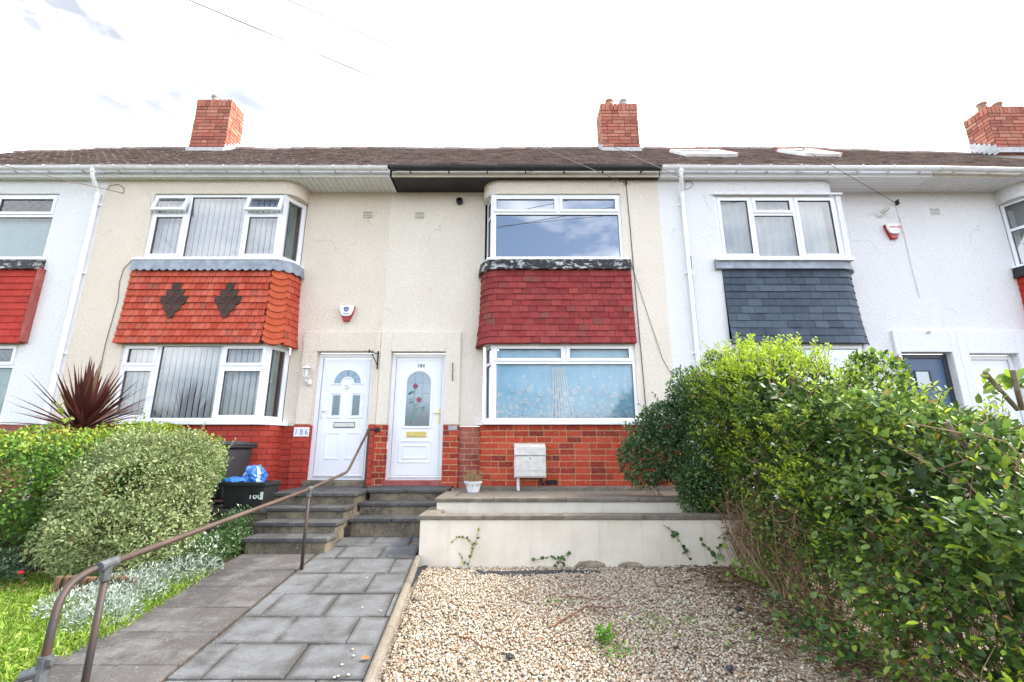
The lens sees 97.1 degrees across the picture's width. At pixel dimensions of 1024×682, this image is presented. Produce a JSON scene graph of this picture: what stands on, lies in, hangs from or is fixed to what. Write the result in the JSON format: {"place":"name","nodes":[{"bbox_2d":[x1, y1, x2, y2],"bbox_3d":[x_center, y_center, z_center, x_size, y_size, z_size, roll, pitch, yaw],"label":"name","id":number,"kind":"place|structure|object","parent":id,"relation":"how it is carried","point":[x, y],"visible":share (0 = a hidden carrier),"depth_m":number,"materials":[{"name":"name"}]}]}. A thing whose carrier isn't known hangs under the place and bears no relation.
{"place":"outdoors","nodes":[
{"label":"outdoors","id":0,"kind":"place"},
{"bbox_2d":[0,566,218,681],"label":"lawn","id":1,"kind":"structure","parent":0,"point":[5,632],"depth_m":3.48,"materials":[{"name":"plant"}]},
{"bbox_2d":[0,546,32,585],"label":"bedding plant","id":2,"kind":"object","parent":1,"relation":"on","point":[3,567],"visible":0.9,"depth_m":4.24,"materials":[{"name":"green plant"}]},
{"bbox_2d":[0,568,173,594],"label":"leaf litter","id":3,"kind":"object","parent":1,"relation":"on","point":[47,580],"visible":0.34,"depth_m":4.10,"materials":[{"name":"plant"}]},
{"bbox_2d":[52,575,139,594],"bbox_3d":[-3.608,2.133,3.932,0.738,0.167,0.097,0,-13,0],"label":"log edging","id":4,"kind":"object","parent":1,"relation":"on","point":[61,581],"visible":0.37,"depth_m":3.92,"materials":[{"name":"wood"}]},
{"bbox_2d":[0,541,244,572],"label":"flower bed","id":5,"kind":"object","parent":1,"relation":"on","point":[33,569],"depth_m":4.99,"materials":[{"name":"plant"}]},
{"bbox_2d":[0,409,228,560],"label":"hedge","id":6,"kind":"object","parent":5,"relation":"on","point":[30,445],"visible":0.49,"depth_m":4.96,"materials":[{"name":"green plant"}]},
{"bbox_2d":[19,420,235,579],"bbox_3d":[-4.042,1.604,4.781,1.612,1.562,1.472,3,-14,-13],"label":"shrub","id":7,"kind":"object","parent":5,"relation":"on","point":[155,518],"visible":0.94,"depth_m":4.63,"materials":[{"name":"green plant"}]},
{"bbox_2d":[162,504,255,574],"bbox_3d":[-3.261,2.192,5.064,0.592,0.583,1.455,0,-13,0],"label":"flowering plant","id":8,"kind":"object","parent":5,"relation":"on","point":[224,539],"visible":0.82,"depth_m":4.91,"materials":[{"name":"green plant"}]},
{"bbox_2d":[30,552,225,632],"bbox_3d":[-3.260,2.128,3.915,0.958,0.347,1.576,0,-13,0],"label":"bedding plant","id":9,"kind":"object","parent":1,"relation":"on","point":[114,596],"visible":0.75,"depth_m":3.70,"materials":[{"name":"plant"}]},
{"bbox_2d":[15,554,314,681],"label":"path","id":10,"kind":"structure","parent":0,"point":[161,643],"depth_m":3.28,"materials":[{"name":"grey concrete"}]},
{"bbox_2d":[17,427,379,681],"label":"handrail","id":11,"kind":"object","parent":10,"relation":"on","point":[47,659],"visible":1,"depth_m":2.28,"materials":[{"name":"metal"}]},
{"bbox_2d":[112,537,418,681],"bbox_3d":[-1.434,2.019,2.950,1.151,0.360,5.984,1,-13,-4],"label":"path","id":12,"kind":"structure","parent":0,"point":[273,635],"depth_m":3.31,"materials":[{"name":"grey stone"}]},
{"bbox_2d":[0,0,1023,420],"label":"sky","id":13,"kind":"structure","parent":0,"point":[75,74],"materials":[{"name":"white"}]},
{"bbox_2d":[452,488,678,496],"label":"terrace","id":14,"kind":"structure","parent":0,"point":[480,493],"depth_m":6.42,"materials":[{"name":"concrete"}]},
{"bbox_2d":[463,469,483,492],"bbox_3d":[-0.572,2.053,6.672,0.329,0.330,0.316,0,-13,0],"label":"plant pot","id":15,"kind":"object","parent":14,"relation":"on","point":[473,485],"visible":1,"depth_m":6.58,"materials":[{"name":"ceramic"}]},
{"bbox_2d":[371,98,682,490],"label":"terraced house","id":16,"kind":"structure","parent":14,"relation":"on","point":[493,250],"depth_m":7.78,"materials":[{"name":"beige paint"}]},
{"bbox_2d":[385,354,445,479],"bbox_3d":[-1.608,1.252,7.652,0.936,2.108,0.113,0,-13,0],"label":"door","id":17,"kind":"structure","parent":16,"relation":"in","point":[416,410],"depth_m":7.64,"materials":[{"name":"white plastic"}]},
{"bbox_2d":[448,426,456,429],"bbox_3d":[-0.977,1.433,7.454,0.150,0.080,0.017,0,-13,0],"label":"number plaque","id":18,"kind":"object","parent":16,"relation":"attached to","point":[452,427],"visible":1,"depth_m":7.45,"materials":[{"name":"plastic"}]},
{"bbox_2d":[288,0,679,176],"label":"overhead cable","id":19,"kind":"object","parent":16,"relation":"attached to","point":[470,82],"visible":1,"depth_m":6.12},
{"bbox_2d":[484,344,495,420],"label":"side window","id":20,"kind":"structure","parent":16,"relation":"in","point":[487,350],"depth_m":7.55,"materials":[{"name":"white plastic"}]},
{"bbox_2d":[487,195,495,256],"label":"side window","id":21,"kind":"structure","parent":16,"relation":"in","point":[489,205],"depth_m":8.10,"materials":[{"name":"white plastic"}]},
{"bbox_2d":[514,443,545,490],"bbox_3d":[0.275,1.917,6.898,0.489,0.696,0.194,0,-13,0],"label":"meter box","id":22,"kind":"object","parent":16,"relation":"attached to","point":[529,460],"visible":1,"depth_m":6.83,"materials":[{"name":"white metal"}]},
{"bbox_2d":[484,195,629,261],"bbox_3d":[0.727,-1.962,8.112,2.577,1.285,0.478,0,-13,0],"label":"window","id":23,"kind":"structure","parent":16,"relation":"in","point":[558,210],"depth_m":8.03,"materials":[{"name":"white plastic"}]},
{"bbox_2d":[474,343,639,425],"bbox_3d":[0.739,0.716,7.458,2.720,1.326,0.521,0,-13,0],"label":"window","id":24,"kind":"structure","parent":16,"relation":"in","point":[564,359],"depth_m":7.40,"materials":[{"name":"white plastic"}]},
{"bbox_2d":[496,350,634,417],"bbox_3d":[0.832,0.723,7.388,2.353,1.173,0.055,0,-13,0],"label":"net curtain","id":25,"kind":"object","parent":16,"relation":"hanging from","point":[564,391],"visible":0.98,"depth_m":7.38,"materials":[{"name":"blue fabric"}]},
{"bbox_2d":[626,186,645,406],"bbox_3d":[2.088,-0.772,7.631,0.096,4.224,0.012,0,-13,0],"label":"wall cable","id":26,"kind":"object","parent":16,"relation":"attached to","point":[636,298],"depth_m":7.61,"materials":[{"name":"plastic"}]},
{"bbox_2d":[631,263,671,374],"bbox_3d":[2.324,-0.381,7.537,0.566,1.997,0.007,0,-13,0],"label":"wall cable","id":27,"kind":"object","parent":16,"relation":"attached to","point":[649,320],"depth_m":7.52,"materials":[{"name":"plastic"}]},
{"bbox_3d":[2.033,-2.852,8.108,0.079,0.093,0.055,0,-13,0],"label":"cable bracket","id":28,"kind":"object","parent":16,"relation":"attached to","visible":0},
{"bbox_2d":[189,0,624,182],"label":"overhead cable","id":29,"kind":"object","parent":28,"relation":"attached to","point":[390,84],"visible":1,"depth_m":6.17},
{"bbox_2d":[551,0,893,201],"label":"overhead cable","id":30,"kind":"object","parent":28,"relation":"attached to","point":[710,94],"visible":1,"depth_m":6.59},
{"bbox_2d":[352,454,1002,516],"bbox_3d":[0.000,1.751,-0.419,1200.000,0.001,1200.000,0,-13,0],"label":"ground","id":31,"kind":"structure","parent":0,"point":[357,513],"depth_m":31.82,"materials":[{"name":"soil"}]},
{"bbox_2d":[344,525,1023,646],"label":"garden soil","id":32,"kind":"structure","parent":0,"point":[347,530],"depth_m":4.59,"materials":[{"name":"soil"}]},
{"bbox_2d":[0,513,266,540],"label":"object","id":33,"kind":"structure","parent":32,"relation":"on","point":[258,517],"depth_m":5.75,"materials":[{"name":"concrete"}]},
{"bbox_2d":[0,146,196,500],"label":"terraced house","id":34,"kind":"structure","parent":33,"relation":"on","point":[40,297],"depth_m":7.73,"materials":[{"name":"white paint"}]},
{"bbox_2d":[0,369,11,414],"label":"net curtain","id":35,"kind":"object","parent":34,"relation":"hanging from","point":[5,374],"visible":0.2,"depth_m":7.46,"materials":[{"name":"fabric"}]},
{"bbox_2d":[0,344,19,423],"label":"window","id":36,"kind":"structure","parent":34,"relation":"in","point":[5,364],"depth_m":7.41,"materials":[{"name":"white plastic"}]},
{"bbox_2d":[0,219,51,255],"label":"net curtain","id":37,"kind":"object","parent":34,"relation":"hanging from","point":[23,237],"visible":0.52,"depth_m":8.07,"materials":[{"name":"fabric"}]},
{"bbox_2d":[0,195,58,259],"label":"window","id":38,"kind":"structure","parent":34,"relation":"in","point":[3,215],"depth_m":8.02,"materials":[{"name":"white plastic"}]},
{"bbox_2d":[1,500,267,513],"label":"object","id":39,"kind":"structure","parent":33,"relation":"on","point":[216,504],"depth_m":5.79,"materials":[{"name":"plant"}]},
{"bbox_2d":[0,359,164,497],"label":"cordyline","id":40,"kind":"object","parent":39,"relation":"on","point":[86,404],"visible":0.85,"depth_m":6.12,"materials":[{"name":"red plant"}]},
{"bbox_2d":[52,401,74,424],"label":"climbing shoot","id":41,"kind":"object","parent":40,"relation":"attached to","point":[65,420],"visible":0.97,"depth_m":5.81,"materials":[{"name":"green plant"}]},
{"bbox_2d":[194,441,256,501],"bbox_3d":[-4.146,1.872,6.462,0.570,0.863,0.677,0,-13,0],"label":"wheelie bin","id":42,"kind":"object","parent":39,"relation":"on","point":[240,453],"visible":0.32,"depth_m":6.39,"materials":[{"name":"grey plastic"}]},
{"bbox_2d":[221,480,281,508],"bbox_3d":[-3.464,2.034,6.004,0.575,0.336,0.416,0,-13,0],"label":"recycling box","id":43,"kind":"object","parent":39,"relation":"on","point":[252,494],"visible":0.86,"depth_m":5.83,"materials":[{"name":"black plastic"}]},
{"bbox_2d":[221,465,267,482],"bbox_3d":[-3.568,1.836,6.040,0.546,0.355,0.303,6,-15,-25],"label":"plastic bag","id":44,"kind":"object","parent":43,"relation":"in","point":[255,473],"visible":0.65,"depth_m":6.01,"materials":[{"name":"plastic"}]},
{"bbox_2d":[35,94,418,499],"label":"terraced house","id":45,"kind":"structure","parent":33,"relation":"on","point":[340,198],"depth_m":7.81,"materials":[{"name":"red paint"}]},
{"bbox_2d":[0,164,120,192],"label":"overhead cable","id":46,"kind":"object","parent":45,"relation":"attached to","point":[58,178],"visible":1,"depth_m":6.86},
{"bbox_2d":[99,260,131,371],"bbox_3d":[-6.609,-0.425,7.548,0.156,1.981,0.010,0,-13,0],"label":"wall cable","id":47,"kind":"object","parent":45,"relation":"attached to","point":[113,314],"depth_m":7.54,"materials":[{"name":"plastic"}]},
{"bbox_2d":[119,347,262,417],"bbox_3d":[-5.203,0.697,7.462,2.324,1.288,0.024,0,-13,0],"label":"vertical blind","id":48,"kind":"object","parent":45,"relation":"attached to","point":[178,399],"visible":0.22,"depth_m":7.45,"materials":[{"name":"fabric"}]},
{"bbox_2d":[100,343,287,425],"bbox_3d":[-5.104,0.719,7.468,2.789,1.326,0.510,0,-13,0],"label":"window","id":49,"kind":"structure","parent":45,"relation":"in","point":[154,367],"depth_m":7.34,"materials":[{"name":"white plastic"}]},
{"bbox_2d":[131,195,303,268],"bbox_3d":[-5.129,-1.964,8.108,2.761,1.282,0.518,0,-13,0],"label":"window","id":50,"kind":"structure","parent":45,"relation":"in","point":[180,254],"depth_m":7.95,"materials":[{"name":"white plastic"}]},
{"bbox_2d":[153,199,289,255],"bbox_3d":[-5.184,-1.977,8.102,2.324,1.261,0.024,0,-13,0],"label":"vertical blind","id":51,"kind":"object","parent":45,"relation":"attached to","point":[208,230],"visible":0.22,"depth_m":8.10,"materials":[{"name":"fabric"}]},
{"bbox_2d":[264,350,282,416],"bbox_3d":[-4.024,0.709,7.555,0.014,1.268,0.334,-6,-15,22],"label":"curtain","id":52,"kind":"object","parent":45,"relation":"hanging from","point":[274,384],"visible":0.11,"depth_m":7.61,"materials":[{"name":"fabric"}]},
{"bbox_2d":[257,344,289,421],"bbox_3d":[-3.958,0.700,7.518,0.070,1.268,0.433,-6,-15,22],"label":"side window","id":53,"kind":"structure","parent":45,"relation":"in","point":[286,351],"depth_m":7.52,"materials":[{"name":"white plastic"}]},
{"bbox_2d":[276,194,306,264],"bbox_3d":[-3.978,-1.972,8.163,0.070,1.241,0.452,-7,-15,27],"label":"side window","id":54,"kind":"structure","parent":45,"relation":"in","point":[303,208],"depth_m":8.17,"materials":[{"name":"white plastic"}]},
{"bbox_2d":[284,204,299,260],"bbox_3d":[-4.039,-1.962,8.205,0.014,1.241,0.352,-7,-15,27],"label":"curtain","id":55,"kind":"object","parent":45,"relation":"hanging from","point":[290,248],"visible":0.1,"depth_m":8.27,"materials":[{"name":"fabric"}]},
{"bbox_2d":[293,427,309,436],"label":"number tiles","id":56,"kind":"object","parent":45,"relation":"attached to","point":[301,431],"visible":1,"depth_m":7.43,"materials":[{"name":"white ceramic"}]},
{"bbox_2d":[302,365,311,384],"bbox_3d":[-3.445,0.567,7.589,0.170,0.325,0.211,0,-13,0],"label":"wall lamp","id":57,"kind":"object","parent":45,"relation":"attached to","point":[306,368],"visible":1,"depth_m":7.57,"materials":[{"name":"white plastic"}]},
{"bbox_2d":[307,354,373,479],"bbox_3d":[-2.860,1.250,7.656,0.979,2.114,0.107,0,-13,0],"label":"door","id":58,"kind":"structure","parent":45,"relation":"in","point":[343,389],"depth_m":7.65,"materials":[{"name":"white plastic"}]},
{"bbox_2d":[339,305,354,321],"bbox_3d":[-2.897,-0.489,7.937,0.264,0.290,0.088,0,-13,0],"label":"alarm box","id":59,"kind":"object","parent":45,"relation":"attached to","point":[347,312],"visible":1,"depth_m":7.91,"materials":[{"name":"plastic"}]},
{"bbox_2d":[368,349,378,368],"bbox_3d":[-2.321,0.289,7.575,0.029,0.312,0.339,-3,-14,11],"label":"basket bracket","id":60,"kind":"object","parent":45,"relation":"attached to","point":[369,351],"visible":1,"depth_m":7.69,"materials":[{"name":"black metal"}]},
{"bbox_2d":[242,486,377,554],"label":"garden steps","id":61,"kind":"structure","parent":32,"relation":"on","point":[332,510],"depth_m":5.59,"materials":[{"name":"concrete"}]},
{"bbox_2d":[349,485,452,536],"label":"garden steps","id":62,"kind":"structure","parent":32,"relation":"on","point":[391,510],"depth_m":6.21,"materials":[{"name":"concrete"}]},
{"bbox_2d":[418,507,754,567],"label":"garden wall","id":63,"kind":"structure","parent":32,"relation":"on","point":[505,540],"depth_m":5.03,"materials":[{"name":"white paint"}]},
{"bbox_2d":[451,528,479,564],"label":"ivy","id":64,"kind":"object","parent":63,"relation":"attached to","point":[472,548],"visible":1,"depth_m":5.00,"materials":[{"name":"green plant"}]},
{"bbox_2d":[531,550,570,566],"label":"ivy","id":65,"kind":"object","parent":63,"relation":"attached to","point":[568,553],"visible":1,"depth_m":4.96,"materials":[{"name":"green plant"}]},
{"bbox_2d":[664,525,728,564],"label":"ivy","id":66,"kind":"object","parent":63,"relation":"attached to","point":[674,534],"visible":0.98,"depth_m":4.99,"materials":[{"name":"green plant"}]},
{"bbox_2d":[683,332,1023,681],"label":"hedge","id":67,"kind":"object","parent":32,"relation":"on","point":[794,414],"visible":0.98,"depth_m":2.85,"materials":[{"name":"green plant"}]},
{"bbox_2d":[376,565,1004,681],"bbox_3d":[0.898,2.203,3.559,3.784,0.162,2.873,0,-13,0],"label":"gravel","id":68,"kind":"structure","parent":0,"point":[478,620],"depth_m":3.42,"materials":[{"name":"beige gravel"}]},
{"bbox_2d":[363,555,420,681],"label":"path edging","id":69,"kind":"object","parent":68,"relation":"on","point":[373,671],"visible":1,"depth_m":3.19,"materials":[{"name":"concrete"}]},
{"bbox_2d":[412,595,421,601],"bbox_3d":[-0.835,2.268,3.987,0.087,0.059,0.053,0,-13,0],"label":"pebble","id":70,"kind":"object","parent":68,"relation":"on","point":[417,598],"visible":0.96,"depth_m":3.97,"materials":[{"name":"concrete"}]},
{"bbox_2d":[411,565,427,586],"bbox_3d":[-0.984,2.409,4.657,0.101,0.047,0.771,-1,-13,3],"label":"weed membrane","id":71,"kind":"object","parent":68,"relation":"on","point":[419,571],"visible":0.48,"depth_m":4.73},
{"bbox_2d":[458,636,496,648],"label":"twig","id":72,"kind":"object","parent":68,"relation":"on","point":[475,642],"visible":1,"depth_m":3.18,"materials":[{"name":"wood"}]},
{"bbox_2d":[506,653,514,658],"bbox_3d":[-0.013,2.068,2.971,0.060,0.034,0.048,0,-13,0],"label":"pebble","id":73,"kind":"object","parent":68,"relation":"on","point":[510,656],"visible":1,"depth_m":2.96,"materials":[{"name":"stone"}]},
{"bbox_2d":[471,569,600,577],"bbox_3d":[0.259,2.427,4.716,1.376,0.030,0.230,0,-13,0],"label":"weed membrane","id":74,"kind":"object","parent":68,"relation":"on","point":[523,573],"visible":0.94,"depth_m":4.73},
{"bbox_2d":[543,596,570,606],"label":"weed","id":75,"kind":"object","parent":68,"relation":"on","point":[557,600],"visible":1,"depth_m":3.94,"materials":[{"name":"green plant"}]},
{"bbox_2d":[559,596,611,599],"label":"twig","id":76,"kind":"object","parent":68,"relation":"on","point":[583,597],"visible":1,"depth_m":4.00,"materials":[{"name":"wood"}]},
{"bbox_2d":[551,606,625,627],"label":"twig","id":77,"kind":"object","parent":68,"relation":"on","point":[554,625],"visible":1,"depth_m":3.70,"materials":[{"name":"wood"}]},
{"bbox_2d":[574,560,604,568],"bbox_3d":[0.850,2.457,4.956,0.348,0.098,0.090,0,-13,0],"label":"rubble","id":78,"kind":"object","parent":68,"relation":"on","point":[590,564],"visible":0.73,"depth_m":4.93,"materials":[{"name":"stone"}]},
{"bbox_2d":[595,622,617,642],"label":"weed","id":79,"kind":"object","parent":68,"relation":"on","point":[604,636],"visible":1,"depth_m":3.23,"materials":[{"name":"green plant"}]},
{"bbox_2d":[570,637,654,668],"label":"weed","id":80,"kind":"object","parent":68,"relation":"on","point":[628,650],"visible":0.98,"depth_m":3.06,"materials":[{"name":"green plant"}]},
{"bbox_2d":[618,562,642,568],"bbox_3d":[1.293,2.451,4.934,0.276,0.082,0.077,0,-13,0],"label":"rubble","id":81,"kind":"object","parent":68,"relation":"on","point":[634,565],"visible":0.78,"depth_m":4.91,"materials":[{"name":"stone"}]},
{"bbox_2d":[600,601,714,646],"bbox_3d":[1.128,2.186,3.565,0.898,0.041,0.788,5,-14,-20],"label":"weed","id":82,"kind":"object","parent":68,"relation":"on","point":[661,623],"visible":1,"depth_m":3.48,"materials":[{"name":"green plant"}]},
{"bbox_2d":[725,665,733,670],"bbox_3d":[1.359,2.040,2.824,0.049,0.028,0.039,0,-13,0],"label":"pebble","id":83,"kind":"object","parent":68,"relation":"on","point":[729,667],"visible":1,"depth_m":2.81,"materials":[{"name":"stone"}]},
{"bbox_2d":[735,606,742,610],"bbox_3d":[1.879,2.218,3.750,0.060,0.034,0.048,0,-13,0],"label":"pebble","id":84,"kind":"object","parent":68,"relation":"on","point":[737,608],"visible":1,"depth_m":3.74,"materials":[{"name":"stone"}]},
{"bbox_2d":[712,555,795,588],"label":"weed","id":85,"kind":"object","parent":68,"relation":"on","point":[745,572],"visible":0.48,"depth_m":4.43,"materials":[{"name":"green plant"}]},
{"bbox_2d":[678,608,847,659],"bbox_3d":[1.836,2.162,3.439,1.242,0.046,1.110,0,-13,0],"label":"weed","id":86,"kind":"object","parent":68,"relation":"on","point":[754,631],"visible":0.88,"depth_m":3.31,"materials":[{"name":"green plant"}]},
{"bbox_2d":[631,564,939,681],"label":"leaf litter","id":87,"kind":"object","parent":68,"relation":"on","point":[723,569],"visible":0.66,"depth_m":3.47,"materials":[{"name":"plant"}]},
{"bbox_2d":[757,583,851,640],"bbox_3d":[2.259,2.053,3.433,0.678,0.255,0.730,-10,-17,35],"label":"weed","id":88,"kind":"object","parent":68,"relation":"on","point":[785,613],"visible":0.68,"depth_m":3.43,"materials":[{"name":"green plant"}]},
{"bbox_2d":[781,611,887,679],"bbox_3d":[2.078,1.951,2.933,0.586,0.264,0.699,-9,-16,33],"label":"weed","id":89,"kind":"object","parent":68,"relation":"on","point":[849,656],"visible":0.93,"depth_m":2.92,"materials":[{"name":"green plant"}]},
{"bbox_2d":[827,101,1023,494],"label":"terraced house","id":90,"kind":"structure","parent":0,"point":[969,200],"depth_m":8.23,"materials":[{"name":"white paint"}]},
{"bbox_2d":[970,356,1023,470],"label":"door","id":91,"kind":"structure","parent":90,"relation":"in","point":[997,364],"depth_m":7.81,"materials":[{"name":"white plastic"}]},
{"bbox_2d":[1000,198,1023,265],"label":"side window","id":92,"kind":"structure","parent":90,"relation":"in","point":[1006,220],"depth_m":8.29,"materials":[{"name":"white plastic"}]},
{"bbox_2d":[1007,211,1023,262],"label":"net curtain","id":93,"kind":"object","parent":90,"relation":"hanging from","point":[1016,234],"visible":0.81,"depth_m":8.35,"materials":[{"name":"fabric"}]},
{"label":"planting bed","id":94,"kind":"structure","parent":0,"visible":0},
{"bbox_2d":[435,491,735,513],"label":"garden wall","id":95,"kind":"structure","parent":94,"relation":"on","point":[448,501],"depth_m":5.58,"materials":[{"name":"white paint"}]},
{"bbox_2d":[615,364,754,512],"bbox_3d":[2.212,1.278,5.926,1.742,1.977,1.312,-5,-14,19],"label":"shrub","id":96,"kind":"object","parent":94,"relation":"on","point":[678,466],"visible":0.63,"depth_m":5.74,"materials":[{"name":"green plant"}]},
{"bbox_2d":[626,146,992,503],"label":"terraced house","id":97,"kind":"structure","parent":94,"relation":"on","point":[855,289],"depth_m":7.92,"materials":[{"name":"white paint"}]},
{"bbox_2d":[690,256,701,369],"bbox_3d":[3.072,-0.490,7.563,0.022,2.009,0.014,0,-13,0],"label":"wall cable","id":98,"kind":"object","parent":97,"relation":"attached to","point":[695,307],"depth_m":7.61,"materials":[{"name":"plastic"}]},
{"bbox_2d":[668,148,739,156],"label":"roof window","id":99,"kind":"structure","parent":97,"relation":"in","point":[689,152],"depth_m":9.51,"materials":[{"name":"glass"}]},
{"bbox_2d":[720,202,751,253],"bbox_3d":[3.941,-1.977,8.102,0.629,1.261,0.068,0,-13,0],"label":"curtain","id":100,"kind":"object","parent":97,"relation":"hanging from","point":[735,229],"visible":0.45,"depth_m":8.11,"materials":[{"name":"fabric"}]},
{"bbox_2d":[754,202,795,255],"bbox_3d":[4.632,-1.977,8.102,0.718,1.261,0.068,0,-13,0],"label":"curtain","id":101,"kind":"object","parent":97,"relation":"hanging from","point":[774,236],"visible":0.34,"depth_m":8.09,"materials":[{"name":"fabric"}]},
{"bbox_2d":[711,193,854,262],"bbox_3d":[4.680,-1.991,7.930,2.388,1.312,0.200,0,-13,0],"label":"window","id":102,"kind":"structure","parent":97,"relation":"in","point":[793,212],"depth_m":7.99,"materials":[{"name":"white plastic"}]},
{"bbox_2d":[736,344,866,423],"bbox_3d":[4.733,0.680,7.305,2.204,1.326,0.175,0,-13,0],"label":"window","id":103,"kind":"structure","parent":97,"relation":"in","point":[859,347],"depth_m":7.45,"materials":[{"name":"white plastic"}]},
{"bbox_2d":[757,350,857,387],"bbox_3d":[4.735,0.712,7.459,2.015,1.218,0.041,0,-13,0],"label":"curtain","id":104,"kind":"object","parent":97,"relation":"hanging from","point":[842,355],"visible":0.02,"depth_m":7.56,"materials":[{"name":"fabric"}]},
{"bbox_2d":[775,147,842,156],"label":"roof window","id":105,"kind":"structure","parent":97,"relation":"in","point":[789,150],"depth_m":9.64,"materials":[{"name":"glass"}]},
{"bbox_2d":[798,202,829,253],"bbox_3d":[5.328,-1.977,8.102,0.598,1.261,0.068,0,-13,0],"label":"curtain","id":106,"kind":"object","parent":97,"relation":"hanging from","point":[814,231],"visible":0.45,"depth_m":8.11,"materials":[{"name":"fabric"}]},
{"bbox_2d":[877,206,889,216],"bbox_3d":[6.875,-2.392,8.372,0.098,0.176,0.201,9,-16,-34],"label":"security light","id":107,"kind":"object","parent":97,"relation":"attached to","point":[883,211],"visible":1,"depth_m":8.35,"materials":[{"name":"white plastic"}]},
{"bbox_2d":[883,224,900,239],"bbox_3d":[6.992,-2.012,8.301,0.264,0.290,0.088,0,-13,0],"label":"alarm box","id":108,"kind":"object","parent":97,"relation":"attached to","point":[892,231],"visible":1,"depth_m":8.28,"materials":[{"name":"plastic"}]},
{"bbox_2d":[896,207,919,297],"bbox_3d":[7.213,-1.649,8.252,0.073,1.801,0.009,0,-13,0],"label":"wall cable","id":109,"kind":"object","parent":97,"relation":"attached to","point":[908,252],"depth_m":8.25,"materials":[{"name":"plastic"}]},
{"bbox_2d":[902,354,964,478],"bbox_3d":[7.125,1.274,7.669,0.874,2.122,0.070,0,-13,0],"label":"door","id":110,"kind":"structure","parent":97,"relation":"in","point":[925,368],"depth_m":7.82,"materials":[{"name":"blue paint"}]}
]}

